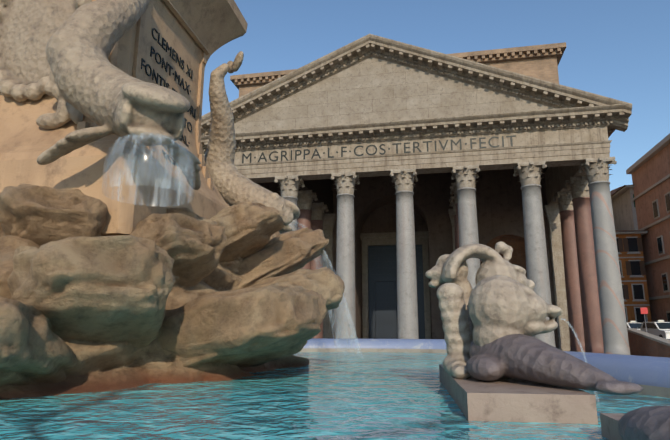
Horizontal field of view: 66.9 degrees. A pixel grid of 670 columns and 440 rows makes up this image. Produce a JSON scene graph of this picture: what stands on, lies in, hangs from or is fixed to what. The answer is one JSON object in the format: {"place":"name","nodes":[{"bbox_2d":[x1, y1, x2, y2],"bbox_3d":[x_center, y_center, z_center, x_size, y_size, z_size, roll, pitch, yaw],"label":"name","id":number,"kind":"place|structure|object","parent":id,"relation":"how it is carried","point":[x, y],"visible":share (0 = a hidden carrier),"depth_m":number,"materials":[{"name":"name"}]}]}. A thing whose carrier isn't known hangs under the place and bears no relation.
{"place":"outdoors","nodes":[
{"label":"outdoors","id":0,"kind":"place"},
{"bbox_2d":[361,204,431,338],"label":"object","id":1,"kind":"structure","parent":0,"point":[382,219],"depth_m":55.67,"materials":[{"name":"stone"}]},
{"bbox_2d":[360,231,431,338],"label":"door frame","id":2,"kind":"object","parent":1,"relation":"attached to","point":[383,239],"visible":0.73,"depth_m":54.15,"materials":[{"name":"grey stone"}]},
{"bbox_2d":[368,244,424,338],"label":"door","id":3,"kind":"structure","parent":2,"relation":"in","point":[382,281],"depth_m":54.25,"materials":[{"name":"grey metal"}]},
{"bbox_2d":[256,168,558,348],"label":"portico wall","id":4,"kind":"structure","parent":0,"point":[499,206],"depth_m":50.54,"materials":[{"name":"brown stone"}]},
{"bbox_2d":[323,204,569,350],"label":"pilasters","id":5,"kind":"object","parent":4,"relation":"attached to","point":[553,215],"visible":0.15,"depth_m":47.86,"materials":[{"name":"beige stone"}]},
{"bbox_2d":[202,0,669,190],"label":"sky","id":6,"kind":"structure","parent":0,"point":[615,49],"materials":[{"name":"blue"}]},
{"bbox_2d":[274,157,616,351],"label":"column capitals","id":7,"kind":"object","parent":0,"point":[595,169],"visible":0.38,"depth_m":38.41,"materials":[{"name":"beige stone"}]},
{"bbox_2d":[201,103,631,204],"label":"entablature","id":8,"kind":"structure","parent":7,"relation":"on","point":[563,143],"depth_m":37.54,"materials":[{"name":"beige stone"}]},
{"bbox_2d":[242,135,515,162],"bbox_3d":[2.819,-5.320,38.529,20.900,0.840,0.040,-2,-12,11],"label":"inscription","id":9,"kind":"object","parent":8,"relation":"attached to","point":[342,151],"visible":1,"depth_m":38.30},
{"bbox_2d":[234,57,556,132],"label":"pediment","id":10,"kind":"structure","parent":8,"relation":"on","point":[371,90],"depth_m":39.38,"materials":[{"name":"beige stone"}]},
{"bbox_2d":[201,34,631,135],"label":"pediment cornice","id":11,"kind":"structure","parent":10,"relation":"on","point":[492,78],"depth_m":38.55,"materials":[{"name":"beige stone"}]},
{"bbox_2d":[280,184,555,346],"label":"columns","id":12,"kind":"structure","parent":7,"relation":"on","point":[537,269],"depth_m":36.23,"materials":[{"name":"grey stone"}]},
{"bbox_2d":[298,167,547,213],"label":"pantheon portico beams","id":13,"kind":"structure","parent":7,"relation":"on","point":[321,189],"depth_m":48.64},
{"bbox_2d":[297,197,603,352],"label":"columns","id":14,"kind":"structure","parent":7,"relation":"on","point":[583,304],"depth_m":39.59,"materials":[{"name":"stone"}]},
{"bbox_2d":[588,181,630,354],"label":"column","id":15,"kind":"structure","parent":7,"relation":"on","point":[613,318],"depth_m":33.67,"materials":[{"name":"grey stone"}]},
{"bbox_2d":[610,185,637,229],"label":"white building","id":16,"kind":"structure","parent":0,"point":[624,210],"depth_m":71.84,"materials":[{"name":"paint"}]},
{"bbox_2d":[626,321,641,329],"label":"taxi","id":17,"kind":"object","parent":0,"point":[634,324],"visible":0.04,"depth_m":45.62,"materials":[{"name":"white paint"}]},
{"bbox_2d":[626,133,669,321],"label":"pink building","id":18,"kind":"structure","parent":0,"point":[649,170],"depth_m":62.82,"materials":[{"name":"paint"}]},
{"label":"piazza ground","id":19,"kind":"structure","parent":0,"visible":0},
{"bbox_2d":[230,42,565,243],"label":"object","id":20,"kind":"structure","parent":19,"relation":"on","point":[541,62],"depth_m":52.32,"materials":[{"name":"beige stone"}]},
{"bbox_2d":[300,348,669,397],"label":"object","id":21,"kind":"structure","parent":19,"relation":"on","point":[664,392],"depth_m":6.95,"materials":[{"name":"grey stone"}]},
{"bbox_2d":[0,352,669,439],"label":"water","id":22,"kind":"structure","parent":21,"relation":"in","point":[370,396],"depth_m":2.13,"materials":[{"name":"teal liquid"}]},
{"bbox_2d":[0,183,344,398],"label":"rocks","id":23,"kind":"object","parent":22,"relation":"on","point":[187,295],"visible":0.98,"depth_m":2.93,"materials":[{"name":"stone"}]},
{"bbox_2d":[0,0,247,235],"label":"fountain pedestal","id":24,"kind":"object","parent":23,"relation":"on","point":[195,34],"visible":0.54,"depth_m":3.82,"materials":[{"name":"stone"}]},
{"bbox_2d":[0,0,91,128],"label":"sculpture","id":25,"kind":"object","parent":24,"relation":"attached to","point":[28,29],"visible":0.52,"depth_m":3.89,"materials":[{"name":"stone"}]},
{"bbox_2d":[37,0,200,189],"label":"dolphin sculpture","id":26,"kind":"object","parent":24,"relation":"attached to","point":[100,90],"visible":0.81,"depth_m":3.07,"materials":[{"name":"stone"}]},
{"bbox_2d":[102,132,194,206],"bbox_3d":[-1.019,-0.296,2.810,0.481,0.345,0.481,-2,-12,11],"label":"water bell","id":27,"kind":"object","parent":26,"relation":"hanging from","point":[163,158],"visible":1,"depth_m":2.85,"materials":[{"name":"white"}]},
{"bbox_2d":[141,58,195,117],"bbox_3d":[-1.472,-1.155,4.549,0.009,0.094,1.000,-2,-12,9],"label":"inscription","id":28,"kind":"object","parent":24,"relation":"attached to","point":[191,109],"visible":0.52,"depth_m":4.31,"materials":[{"name":"brown metal"}]},
{"bbox_2d":[162,150,177,166],"bbox_3d":[-1.315,-0.455,4.374,0.010,0.095,0.652,-30,-15,3],"label":"inscription lettering","id":29,"kind":"object","parent":24,"relation":"attached to","point":[173,162],"depth_m":4.15,"materials":[{"name":"grey metal"}]},
{"bbox_2d":[150,46,190,93],"bbox_3d":[-1.471,-1.331,4.586,0.009,0.094,0.752,-2,-12,9],"label":"inscription","id":30,"kind":"object","parent":24,"relation":"attached to","point":[171,67],"visible":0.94,"depth_m":4.53,"materials":[{"name":"brown metal"}]},
{"bbox_2d":[152,28,192,78],"bbox_3d":[-1.471,-1.508,4.622,0.008,0.094,0.768,-2,-12,9],"label":"inscription","id":31,"kind":"object","parent":24,"relation":"attached to","point":[172,51],"visible":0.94,"depth_m":4.59,"materials":[{"name":"brown metal"}]},
{"bbox_2d":[179,134,189,146],"bbox_3d":[-1.445,-0.804,4.465,0.009,0.095,0.736,-14,-14,7],"label":"inscription lettering","id":32,"kind":"object","parent":24,"relation":"attached to","point":[182,138],"visible":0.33,"depth_m":4.70,"materials":[{"name":"brown metal"}]},
{"bbox_2d":[184,118,191,131],"bbox_3d":[-1.468,-0.979,4.511,0.009,0.095,0.890,-6,-13,8],"label":"inscription lettering","id":33,"kind":"object","parent":24,"relation":"attached to","point":[187,125],"visible":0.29,"depth_m":4.86,"materials":[{"name":"brown metal"}]},
{"bbox_2d":[204,51,299,233],"bbox_3d":[-0.963,-0.769,5.544,1.066,1.895,0.970,-2,-12,11],"label":"dolphin tail","id":34,"kind":"object","parent":23,"relation":"on","point":[233,185],"visible":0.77,"depth_m":5.41,"materials":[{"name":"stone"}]},
{"bbox_2d":[292,222,362,357],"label":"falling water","id":35,"kind":"structure","parent":22,"relation":"on","point":[324,257],"depth_m":5.79,"materials":[{"name":"white"}]},
{"bbox_2d":[425,242,562,379],"bbox_3d":[0.811,0.450,2.671,0.662,0.731,0.619,-2,-12,11],"label":"marble mask group","id":36,"kind":"object","parent":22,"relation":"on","point":[501,298],"visible":0.85,"depth_m":2.60},
{"bbox_2d":[439,364,597,423],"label":"statue plinth","id":37,"kind":"structure","parent":22,"relation":"on","point":[508,400],"depth_m":1.90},
{"bbox_2d":[466,334,642,394],"bbox_3d":[0.900,0.609,2.260,0.606,0.230,0.787,-2,-12,11],"label":"sculpted tail","id":38,"kind":"object","parent":37,"relation":"on","point":[524,357],"visible":0.92,"depth_m":2.12},
{"bbox_2d":[561,319,598,400],"bbox_3d":[1.188,0.680,2.456,0.151,0.403,0.014,0,-12,-1],"label":"water jet","id":39,"kind":"object","parent":22,"relation":"on","point":[582,352],"visible":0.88,"depth_m":2.47,"materials":[{"name":"white"}]},
{"bbox_2d":[600,413,623,439],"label":"slab","id":40,"kind":"structure","parent":22,"relation":"on","point":[609,425],"depth_m":1.59,"materials":[{"name":"stone"}]},
{"bbox_2d":[618,406,669,439],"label":"fountain sculpture","id":41,"kind":"object","parent":22,"relation":"on","point":[648,423],"visible":1,"depth_m":1.30,"materials":[{"name":"grey stone"}]},
{"bbox_2d":[303,338,669,387],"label":"fountain basin rim","id":42,"kind":"object","parent":21,"relation":"on","point":[648,370],"visible":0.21,"depth_m":3.00,"materials":[{"name":"stone"}]},
{"bbox_2d":[627,328,669,357],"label":"ramp parapet wall","id":43,"kind":"structure","parent":19,"relation":"on","point":[642,343],"depth_m":32.92,"materials":[{"name":"brick"}]},
{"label":"street ground","id":44,"kind":"structure","parent":0,"visible":0},
{"bbox_2d":[615,230,651,322],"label":"orange building","id":45,"kind":"structure","parent":44,"relation":"on","point":[632,270],"depth_m":64.75,"materials":[{"name":"paint"}]},
{"bbox_2d":[640,307,647,331],"bbox_3d":[24.365,8.255,39.738,0.500,2.750,0.110,-2,-12,11],"label":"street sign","id":46,"kind":"object","parent":44,"relation":"on","point":[644,310],"visible":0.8,"depth_m":39.90,"materials":[{"name":"red metal"}]},
{"bbox_2d":[641,320,669,339],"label":"taxi","id":47,"kind":"object","parent":44,"relation":"on","point":[660,328],"visible":0.56,"depth_m":40.73,"materials":[{"name":"white paint"}]}
]}

